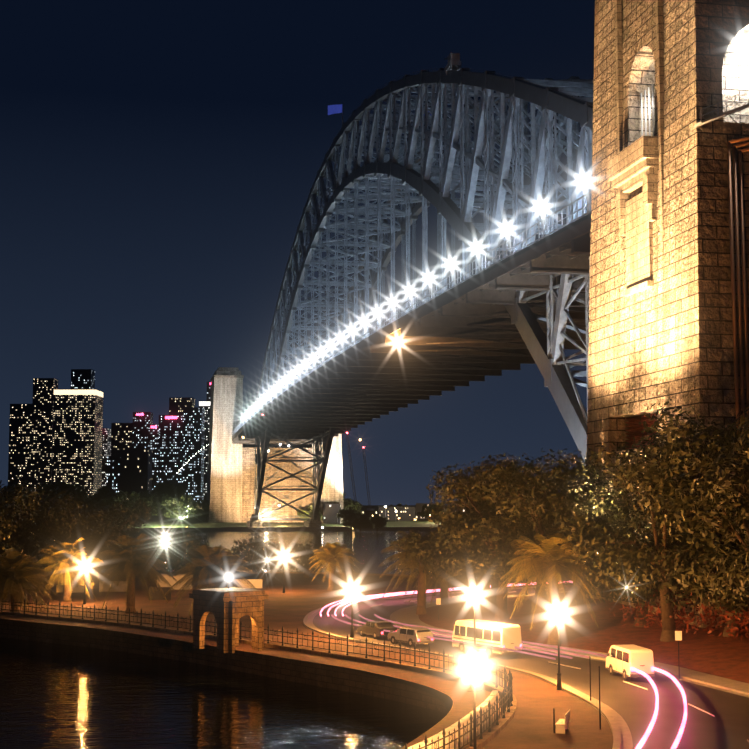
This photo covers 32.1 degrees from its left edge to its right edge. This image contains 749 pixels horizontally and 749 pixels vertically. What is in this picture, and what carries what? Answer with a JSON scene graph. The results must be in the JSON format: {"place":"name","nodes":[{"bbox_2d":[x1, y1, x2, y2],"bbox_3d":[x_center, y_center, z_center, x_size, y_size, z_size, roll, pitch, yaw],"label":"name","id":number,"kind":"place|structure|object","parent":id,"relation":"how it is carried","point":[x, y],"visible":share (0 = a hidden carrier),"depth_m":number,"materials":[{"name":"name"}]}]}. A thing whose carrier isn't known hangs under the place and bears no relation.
{"place":"outdoors","nodes":[
{"label":"outdoors","id":0,"kind":"place"},
{"bbox_2d":[136,382,210,427],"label":"skyline roof signs","id":1,"kind":"object","parent":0,"point":[166,417],"visible":0.65,"depth_m":1503.78,"materials":[{"name":"plastic"}]},
{"bbox_2d":[2,505,462,531],"bbox_3d":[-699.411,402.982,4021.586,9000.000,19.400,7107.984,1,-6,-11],"label":"shore ground","id":2,"kind":"structure","parent":0,"point":[164,522],"depth_m":688.90,"materials":[{"name":"green plant"}]},
{"bbox_2d":[0,484,33,503],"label":"tree","id":3,"kind":"object","parent":2,"relation":"on","point":[8,486],"visible":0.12,"depth_m":850.83,"materials":[{"name":"plant"}]},
{"bbox_2d":[8,404,31,487],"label":"skyline tower","id":4,"kind":"structure","parent":2,"relation":"on","point":[20,438],"depth_m":1719.11,"materials":[{"name":"grey"}]},
{"bbox_2d":[22,482,61,503],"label":"tree","id":5,"kind":"object","parent":2,"relation":"on","point":[44,486],"visible":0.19,"depth_m":802.51,"materials":[{"name":"plant"}]},
{"bbox_2d":[30,378,57,490],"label":"skyline tower","id":6,"kind":"structure","parent":2,"relation":"on","point":[42,429],"depth_m":1517.32,"materials":[{"name":"grey"}]},
{"bbox_2d":[51,482,74,490],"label":"tree","id":7,"kind":"object","parent":2,"relation":"on","point":[63,486],"visible":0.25,"depth_m":1053.72,"materials":[{"name":"plant"}]},
{"bbox_2d":[52,390,102,495],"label":"skyline tower","id":8,"kind":"structure","parent":2,"relation":"on","point":[77,436],"depth_m":1364.42,"materials":[{"name":"grey"}]},
{"bbox_2d":[56,484,100,510],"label":"tree","id":9,"kind":"object","parent":2,"relation":"on","point":[82,491],"depth_m":761.05,"materials":[{"name":"plant"}]},
{"bbox_2d":[71,369,94,389],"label":"skyline tower","id":10,"kind":"structure","parent":2,"relation":"on","point":[82,379],"depth_m":1826.94,"materials":[{"name":"grey"}]},
{"bbox_2d":[101,428,110,487],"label":"skyline tower","id":11,"kind":"structure","parent":2,"relation":"on","point":[106,443],"depth_m":1462.80,"materials":[{"name":"grey"}]},
{"bbox_2d":[88,486,123,504],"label":"tree","id":12,"kind":"object","parent":2,"relation":"on","point":[102,493],"visible":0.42,"depth_m":899.05,"materials":[{"name":"plant"}]},
{"bbox_2d":[106,456,119,493],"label":"skyline tower","id":13,"kind":"structure","parent":2,"relation":"on","point":[113,475],"depth_m":1308.18,"materials":[{"name":"grey"}]},
{"bbox_2d":[100,490,142,515],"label":"tree","id":14,"kind":"object","parent":2,"relation":"on","point":[120,497],"depth_m":699.01,"materials":[{"name":"plant"}]},
{"bbox_2d":[111,423,132,455],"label":"skyline tower","id":15,"kind":"structure","parent":2,"relation":"on","point":[121,435],"depth_m":1766.29,"materials":[{"name":"grey"}]},
{"bbox_2d":[120,449,151,496],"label":"skyline tower","id":16,"kind":"structure","parent":2,"relation":"on","point":[135,470],"depth_m":1106.60,"materials":[{"name":"grey"}]},
{"bbox_2d":[132,412,152,448],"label":"skyline tower","id":17,"kind":"structure","parent":2,"relation":"on","point":[140,433],"depth_m":1665.44,"materials":[{"name":"grey"}]},
{"bbox_2d":[138,493,168,519],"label":"tree","id":18,"kind":"object","parent":2,"relation":"on","point":[156,503],"depth_m":698.81,"materials":[{"name":"plant"}]},
{"bbox_2d":[148,424,158,492],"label":"skyline tower","id":19,"kind":"structure","parent":2,"relation":"on","point":[153,434],"depth_m":1510.63,"materials":[{"name":"grey"}]},
{"bbox_2d":[153,482,185,496],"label":"tree","id":20,"kind":"object","parent":2,"relation":"on","point":[167,489],"visible":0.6,"depth_m":999.45,"materials":[{"name":"plant"}]},
{"bbox_2d":[158,415,183,488],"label":"skyline tower","id":21,"kind":"structure","parent":2,"relation":"on","point":[170,451],"depth_m":1408.91,"materials":[{"name":"grey"}]},
{"bbox_2d":[161,494,202,523],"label":"tree","id":22,"kind":"object","parent":2,"relation":"on","point":[175,506],"depth_m":677.61,"materials":[{"name":"plant"}]},
{"bbox_2d":[169,397,194,414],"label":"skyline tower","id":23,"kind":"structure","parent":2,"relation":"on","point":[177,406],"depth_m":1767.45,"materials":[{"name":"grey"}]},
{"bbox_2d":[183,407,204,501],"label":"skyline tower","id":24,"kind":"structure","parent":2,"relation":"on","point":[193,444],"depth_m":1257.64,"materials":[{"name":"grey"}]},
{"bbox_2d":[193,499,208,520],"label":"tree","id":25,"kind":"object","parent":2,"relation":"on","point":[204,504],"depth_m":695.87,"materials":[{"name":"plant"}]},
{"bbox_2d":[199,401,210,499],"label":"skyline tower","id":26,"kind":"structure","parent":2,"relation":"on","point":[205,405],"depth_m":1308.11,"materials":[{"name":"grey"}]},
{"bbox_2d":[207,382,210,400],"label":"skyline tower","id":27,"kind":"structure","parent":2,"relation":"on","point":[208,391],"depth_m":1717.33,"materials":[{"name":"grey"}]},
{"bbox_2d":[207,377,242,522],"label":"pylon","id":28,"kind":"object","parent":2,"relation":"on","point":[224,487],"visible":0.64,"depth_m":698.21,"materials":[{"name":"stone"}]},
{"bbox_2d":[211,367,243,380],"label":"pylon top","id":29,"kind":"object","parent":28,"relation":"on","point":[223,372],"visible":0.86,"depth_m":704.25,"materials":[{"name":"stone"}]},
{"bbox_2d":[222,447,320,527],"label":"abutment towers","id":30,"kind":"structure","parent":2,"relation":"on","point":[248,475],"depth_m":701.64,"materials":[{"name":"stone"}]},
{"bbox_2d":[254,79,592,519],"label":"bridge arch web members","id":31,"kind":"object","parent":30,"relation":"on","point":[542,162],"visible":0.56,"depth_m":317.54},
{"bbox_2d":[306,53,592,201],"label":"arch crane rails","id":32,"kind":"object","parent":31,"relation":"on","point":[454,62],"visible":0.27,"depth_m":274.93,"materials":[{"name":"metal"}]},
{"bbox_2d":[83,527,522,530],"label":"quay wall","id":33,"kind":"structure","parent":2,"relation":"on","point":[282,529],"depth_m":654.27,"materials":[{"name":"beige stone"}]},
{"bbox_2d":[296,504,323,521],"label":"shore tree","id":34,"kind":"object","parent":2,"relation":"on","point":[309,509],"visible":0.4,"depth_m":696.29,"materials":[{"name":"plant"}]},
{"bbox_2d":[306,434,343,522],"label":"pylon","id":35,"kind":"object","parent":2,"relation":"on","point":[332,491],"visible":0.07,"depth_m":707.24,"materials":[{"name":"stone"}]},
{"bbox_2d":[323,504,340,523],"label":"skyline tower","id":36,"kind":"structure","parent":2,"relation":"on","point":[330,511],"depth_m":699.41,"materials":[{"name":"grey"}]},
{"bbox_2d":[336,509,360,530],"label":"tree","id":37,"kind":"object","parent":2,"relation":"on","point":[348,515],"depth_m":636.22,"materials":[{"name":"plant"}]},
{"bbox_2d":[343,498,362,514],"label":"shore tree","id":38,"kind":"object","parent":2,"relation":"on","point":[350,503],"visible":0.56,"depth_m":735.14,"materials":[{"name":"plant"}]},
{"bbox_2d":[346,435,374,510],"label":"distant cranes","id":39,"kind":"object","parent":2,"relation":"on","point":[369,508],"visible":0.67,"depth_m":899.18,"materials":[{"name":"metal"}]},
{"bbox_2d":[351,515,370,531],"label":"tree","id":40,"kind":"object","parent":2,"relation":"on","point":[357,521],"depth_m":616.37,"materials":[{"name":"plant"}]},
{"bbox_2d":[362,510,378,516],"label":"skyline tower","id":41,"kind":"structure","parent":2,"relation":"on","point":[368,513],"depth_m":899.11,"materials":[{"name":"grey"}]},
{"bbox_2d":[367,513,388,530],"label":"tree","id":42,"kind":"object","parent":2,"relation":"on","point":[377,521],"depth_m":625.28,"materials":[{"name":"plant"}]},
{"bbox_2d":[379,506,414,520],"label":"skyline tower","id":43,"kind":"structure","parent":2,"relation":"on","point":[404,513],"depth_m":758.32,"materials":[{"name":"grey"}]},
{"bbox_2d":[416,503,444,519],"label":"skyline tower","id":44,"kind":"structure","parent":2,"relation":"on","point":[419,508],"depth_m":818.10,"materials":[{"name":"grey"}]},
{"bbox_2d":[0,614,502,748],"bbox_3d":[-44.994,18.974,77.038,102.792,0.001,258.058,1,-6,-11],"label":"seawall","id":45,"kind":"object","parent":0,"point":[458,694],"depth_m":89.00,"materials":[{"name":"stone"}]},
{"bbox_2d":[189,587,267,652],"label":"stone archway","id":46,"kind":"object","parent":45,"relation":"on","point":[228,609],"visible":1,"depth_m":100.26,"materials":[{"name":"stone"}]},
{"bbox_2d":[408,690,500,748],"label":"metal railing","id":47,"kind":"object","parent":45,"relation":"on","point":[484,704],"visible":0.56,"depth_m":61.20,"materials":[{"name":"metal"}]},
{"bbox_2d":[0,572,572,748],"bbox_3d":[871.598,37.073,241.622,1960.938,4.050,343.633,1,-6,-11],"label":"sea walls","id":48,"kind":"structure","parent":0,"point":[353,681],"depth_m":103.55,"materials":[{"name":"stone"}]},
{"bbox_2d":[0,597,512,748],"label":"railing","id":49,"kind":"object","parent":48,"relation":"on","point":[508,690],"visible":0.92,"depth_m":87.30,"materials":[{"name":"black metal"}]},
{"bbox_2d":[177,443,396,528],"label":"white lamp globes","id":50,"kind":"object","parent":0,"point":[268,451],"visible":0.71,"depth_m":699.50,"materials":[{"name":"glass"}]},
{"bbox_2d":[0,530,584,748],"bbox_3d":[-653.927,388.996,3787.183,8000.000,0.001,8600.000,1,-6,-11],"label":"harbour water","id":51,"kind":"structure","parent":0,"point":[57,696],"depth_m":89.39,"materials":[{"name":"black liquid"}]},
{"bbox_2d":[0,0,594,504],"label":"sky","id":52,"kind":"structure","parent":0,"point":[160,160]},
{"bbox_2d":[0,574,748,748],"bbox_3d":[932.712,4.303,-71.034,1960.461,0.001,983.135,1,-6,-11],"label":"promenade","id":53,"kind":"structure","parent":0,"point":[529,725],"depth_m":122.16,"materials":[{"name":"brown concrete"}]},
{"bbox_2d":[0,480,48,572],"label":"park tree","id":54,"kind":"object","parent":53,"relation":"on","point":[10,522],"depth_m":154.41,"materials":[{"name":"plant"}]},
{"bbox_2d":[0,548,55,612],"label":"palm tree","id":55,"kind":"object","parent":53,"relation":"on","point":[19,568],"depth_m":134.84,"materials":[{"name":"plant"}]},
{"bbox_2d":[0,477,88,595],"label":"park tree","id":56,"kind":"object","parent":53,"relation":"on","point":[25,543],"depth_m":158.96,"materials":[{"name":"plant"}]},
{"bbox_2d":[23,537,102,602],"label":"palm tree","id":57,"kind":"object","parent":53,"relation":"on","point":[59,554],"depth_m":150.68,"materials":[{"name":"green plant"}]},
{"bbox_2d":[0,485,130,593],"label":"park tree","id":58,"kind":"object","parent":53,"relation":"on","point":[59,507],"depth_m":162.39,"materials":[{"name":"green plant"}]},
{"bbox_2d":[51,499,156,588],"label":"park tree","id":59,"kind":"object","parent":53,"relation":"on","point":[132,512],"depth_m":175.74,"materials":[{"name":"plant"}]},
{"bbox_2d":[90,533,176,613],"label":"palm tree","id":60,"kind":"object","parent":53,"relation":"on","point":[133,550],"depth_m":134.29,"materials":[{"name":"green plant"}]},
{"bbox_2d":[56,574,261,591],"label":"park hoardings and container","id":61,"kind":"object","parent":53,"relation":"on","point":[256,583],"visible":0.48,"depth_m":171.77,"materials":[{"name":"grey"}]},
{"bbox_2d":[149,587,170,599],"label":"dark park sign board","id":62,"kind":"object","parent":53,"relation":"on","point":[157,595],"visible":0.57,"depth_m":153.59,"materials":[{"name":"black"}]},
{"bbox_2d":[152,529,208,573],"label":"park tree","id":63,"kind":"object","parent":53,"relation":"on","point":[186,538],"depth_m":181.70,"materials":[{"name":"plant"}]},
{"bbox_2d":[165,544,256,614],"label":"palm tree","id":64,"kind":"object","parent":53,"relation":"on","point":[203,561],"depth_m":134.05,"materials":[{"name":"green plant"}]},
{"bbox_2d":[229,536,284,579],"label":"park tree","id":65,"kind":"object","parent":53,"relation":"on","point":[272,550],"depth_m":192.61,"materials":[{"name":"plant"}]},
{"bbox_2d":[286,540,325,577],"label":"park tree","id":66,"kind":"object","parent":53,"relation":"on","point":[304,552],"depth_m":199.08,"materials":[{"name":"plant"}]},
{"bbox_2d":[83,559,562,748],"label":"lamp posts","id":67,"kind":"object","parent":53,"relation":"on","point":[559,684],"visible":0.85,"depth_m":79.50,"materials":[{"name":"black"}]},
{"bbox_2d":[83,555,561,674],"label":"street lamp globes","id":68,"kind":"object","parent":67,"relation":"on","point":[474,667],"visible":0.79,"depth_m":79.50,"materials":[{"name":"glass"}]},
{"bbox_2d":[309,542,358,590],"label":"palm tree","id":69,"kind":"object","parent":53,"relation":"on","point":[328,551],"depth_m":170.13,"materials":[{"name":"plant"}]},
{"bbox_2d":[438,605,679,732],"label":"sign poles","id":70,"kind":"object","parent":53,"relation":"on","point":[590,686],"visible":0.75,"depth_m":65.61,"materials":[{"name":"metal"}]},
{"bbox_2d":[555,710,569,733],"bbox_3d":[9.393,17.311,64.932,0.525,0.930,1.700,-2,-6,16],"label":"park bench","id":71,"kind":"object","parent":53,"relation":"on","point":[561,725],"visible":1,"depth_m":64.31,"materials":[{"name":"beige"}]},
{"bbox_2d":[399,591,748,690],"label":"sidewalk","id":72,"kind":"structure","parent":53,"relation":"on","point":[408,616],"depth_m":96.11,"materials":[{"name":"concrete"}]},
{"bbox_2d":[407,563,478,603],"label":"palm tree","id":73,"kind":"object","parent":72,"relation":"on","point":[435,581],"depth_m":145.62,"materials":[{"name":"plant"}]},
{"bbox_2d":[584,0,748,627],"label":"pylon","id":74,"kind":"object","parent":53,"relation":"on","point":[667,336],"visible":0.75,"depth_m":115.15,"materials":[{"name":"stone"}]},
{"bbox_2d":[607,0,663,296],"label":"pylon balcony and trim","id":75,"kind":"structure","parent":74,"relation":"attached to","point":[635,165],"depth_m":120.37,"materials":[{"name":"stone"}]},
{"bbox_2d":[625,413,656,448],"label":"doorway","id":76,"kind":"structure","parent":74,"relation":"attached to","point":[635,429],"depth_m":124.56,"materials":[{"name":"brown"}]},
{"bbox_2d":[640,84,748,136],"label":"railing","id":77,"kind":"object","parent":74,"relation":"on","point":[721,115],"visible":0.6,"depth_m":110.25,"materials":[{"name":"metal"}]},
{"bbox_2d":[727,137,748,477],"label":"pylon downpipes","id":78,"kind":"object","parent":74,"relation":"attached to","point":[740,152],"visible":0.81,"depth_m":108.95,"materials":[{"name":"orange metal"}]},
{"bbox_2d":[328,104,430,115],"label":"arch flags","id":79,"kind":"object","parent":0,"point":[333,109],"visible":0.5,"depth_m":417.26},
{"bbox_2d":[232,213,590,447],"bbox_3d":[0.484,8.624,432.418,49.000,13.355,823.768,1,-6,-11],"label":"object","id":80,"kind":"object","parent":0,"point":[464,333],"visible":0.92,"depth_m":318.07,"materials":[{"name":"grey metal"}]},
{"bbox_2d":[232,184,590,435],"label":"bridge footway fence and posts","id":81,"kind":"object","parent":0,"point":[329,357],"visible":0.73,"depth_m":242.63,"materials":[{"name":"metal"}]},
{"bbox_2d":[242,178,586,419],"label":"bridge deck floodlight heads","id":82,"kind":"object","parent":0,"point":[583,181],"visible":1,"depth_m":262.61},
{"bbox_2d":[254,68,592,519],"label":"bridge arch chords","id":83,"kind":"object","parent":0,"point":[557,383],"visible":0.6,"depth_m":286.16,"materials":[{"name":"grey metal"}]},
{"bbox_2d":[417,503,442,519],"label":"shore tree","id":84,"kind":"object","parent":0,"point":[423,513],"depth_m":813.08,"materials":[{"name":"plant"}]},
{"bbox_2d":[313,587,748,748],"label":"road asphalt","id":85,"kind":"structure","parent":0,"point":[725,727],"depth_m":78.13,"materials":[{"name":"grey asphalt"}]},
{"bbox_2d":[357,621,396,638],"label":"dark sedan","id":86,"kind":"object","parent":85,"relation":"on","point":[375,629],"visible":0.77,"depth_m":109.28,"materials":[{"name":"grey paint"}]},
{"bbox_2d":[387,626,433,646],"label":"silver hatchback","id":87,"kind":"object","parent":85,"relation":"on","point":[412,636],"visible":1,"depth_m":103.28,"materials":[{"name":"grey paint"}]},
{"bbox_2d":[320,581,572,615],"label":"light trails","id":88,"kind":"object","parent":85,"relation":"on","point":[361,598],"visible":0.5,"depth_m":147.75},
{"bbox_2d":[331,614,606,659],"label":"light trails","id":89,"kind":"object","parent":85,"relation":"on","point":[549,653],"visible":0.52,"depth_m":96.36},
{"bbox_2d":[452,619,522,656],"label":"white minibus","id":90,"kind":"object","parent":85,"relation":"on","point":[499,634],"visible":0.83,"depth_m":96.46,"materials":[{"name":"white paint"}]},
{"bbox_2d":[303,586,748,748],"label":"road kerbs and gutters","id":91,"kind":"structure","parent":85,"relation":"on","point":[622,736],"depth_m":83.51,"materials":[{"name":"concrete"}]},
{"bbox_2d":[356,589,748,741],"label":"road markings","id":92,"kind":"object","parent":85,"relation":"on","point":[580,668],"visible":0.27,"depth_m":82.37,"materials":[{"name":"white paint"}]},
{"bbox_2d":[605,644,654,679],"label":"white van","id":93,"kind":"object","parent":85,"relation":"on","point":[622,659],"visible":0.83,"depth_m":83.39,"materials":[{"name":"white paint"}]},
{"bbox_2d":[630,667,686,748],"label":"light trail","id":94,"kind":"object","parent":85,"relation":"on","point":[651,725],"visible":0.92,"depth_m":65.86,"materials":[{"name":"white"}]},
{"bbox_2d":[436,598,681,639],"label":"sign plates","id":95,"kind":"object","parent":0,"point":[678,635],"visible":1,"depth_m":84.32,"materials":[{"name":"metal"}]},
{"bbox_2d":[418,592,748,682],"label":"garden bed slope","id":96,"kind":"structure","parent":0,"point":[701,650],"depth_m":106.12,"materials":[{"name":"brown soil"}]},
{"bbox_2d":[378,529,463,614],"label":"palm tree","id":97,"kind":"object","parent":96,"relation":"on","point":[409,564],"depth_m":131.72,"materials":[{"name":"plant"}]},
{"bbox_2d":[390,474,552,611],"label":"fig tree","id":98,"kind":"object","parent":96,"relation":"on","point":[425,549],"depth_m":126.37,"materials":[{"name":"green plant"}]},
{"bbox_2d":[433,501,523,603],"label":"fig tree","id":99,"kind":"object","parent":96,"relation":"on","point":[455,522],"depth_m":135.97,"materials":[{"name":"plant"}]},
{"bbox_2d":[426,455,592,619],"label":"fig tree","id":100,"kind":"object","parent":96,"relation":"on","point":[461,479],"depth_m":118.60,"materials":[{"name":"green plant"}]},
{"bbox_2d":[514,485,584,596],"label":"fig tree","id":101,"kind":"object","parent":96,"relation":"on","point":[536,592],"depth_m":142.68,"materials":[{"name":"plant"}]},
{"bbox_2d":[496,525,613,645],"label":"palm tree","id":102,"kind":"object","parent":96,"relation":"on","point":[549,551],"depth_m":103.54,"materials":[{"name":"plant"}]},
{"bbox_2d":[468,448,647,627],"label":"fig tree","id":103,"kind":"object","parent":96,"relation":"on","point":[539,506],"depth_m":111.89,"materials":[{"name":"green plant"}]},
{"bbox_2d":[527,458,601,594],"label":"fig tree","id":104,"kind":"object","parent":96,"relation":"on","point":[553,476],"depth_m":131.74,"materials":[{"name":"plant"}]},
{"bbox_2d":[513,449,635,605],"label":"fig tree","id":105,"kind":"object","parent":96,"relation":"on","point":[607,494],"depth_m":123.35,"materials":[{"name":"plant"}]},
{"bbox_2d":[576,511,696,626],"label":"fig tree","id":106,"kind":"object","parent":96,"relation":"on","point":[625,592],"depth_m":107.74,"materials":[{"name":"plant"}]},
{"bbox_2d":[548,426,748,641],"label":"fig tree","id":107,"kind":"object","parent":96,"relation":"on","point":[629,558],"depth_m":99.93,"materials":[{"name":"green plant"}]},
{"bbox_2d":[606,581,748,641],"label":"red shrubs","id":108,"kind":"object","parent":96,"relation":"on","point":[679,619],"visible":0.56,"depth_m":101.93,"materials":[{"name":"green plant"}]},
{"bbox_2d":[638,399,748,608],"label":"fig tree","id":109,"kind":"object","parent":96,"relation":"on","point":[717,470],"depth_m":88.40,"materials":[{"name":"green plant"}]},
{"bbox_2d":[656,500,748,636],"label":"fig tree","id":110,"kind":"object","parent":96,"relation":"on","point":[726,603],"depth_m":99.30,"materials":[{"name":"plant"}]},
{"bbox_2d":[663,418,748,575],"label":"fig tree","id":111,"kind":"object","parent":96,"relation":"on","point":[715,441],"depth_m":99.54,"materials":[{"name":"plant"}]},
{"bbox_2d":[723,403,748,592],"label":"fig tree","id":112,"kind":"object","parent":96,"relation":"on","point":[741,442],"visible":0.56,"depth_m":81.37,"materials":[{"name":"plant"}]}
]}

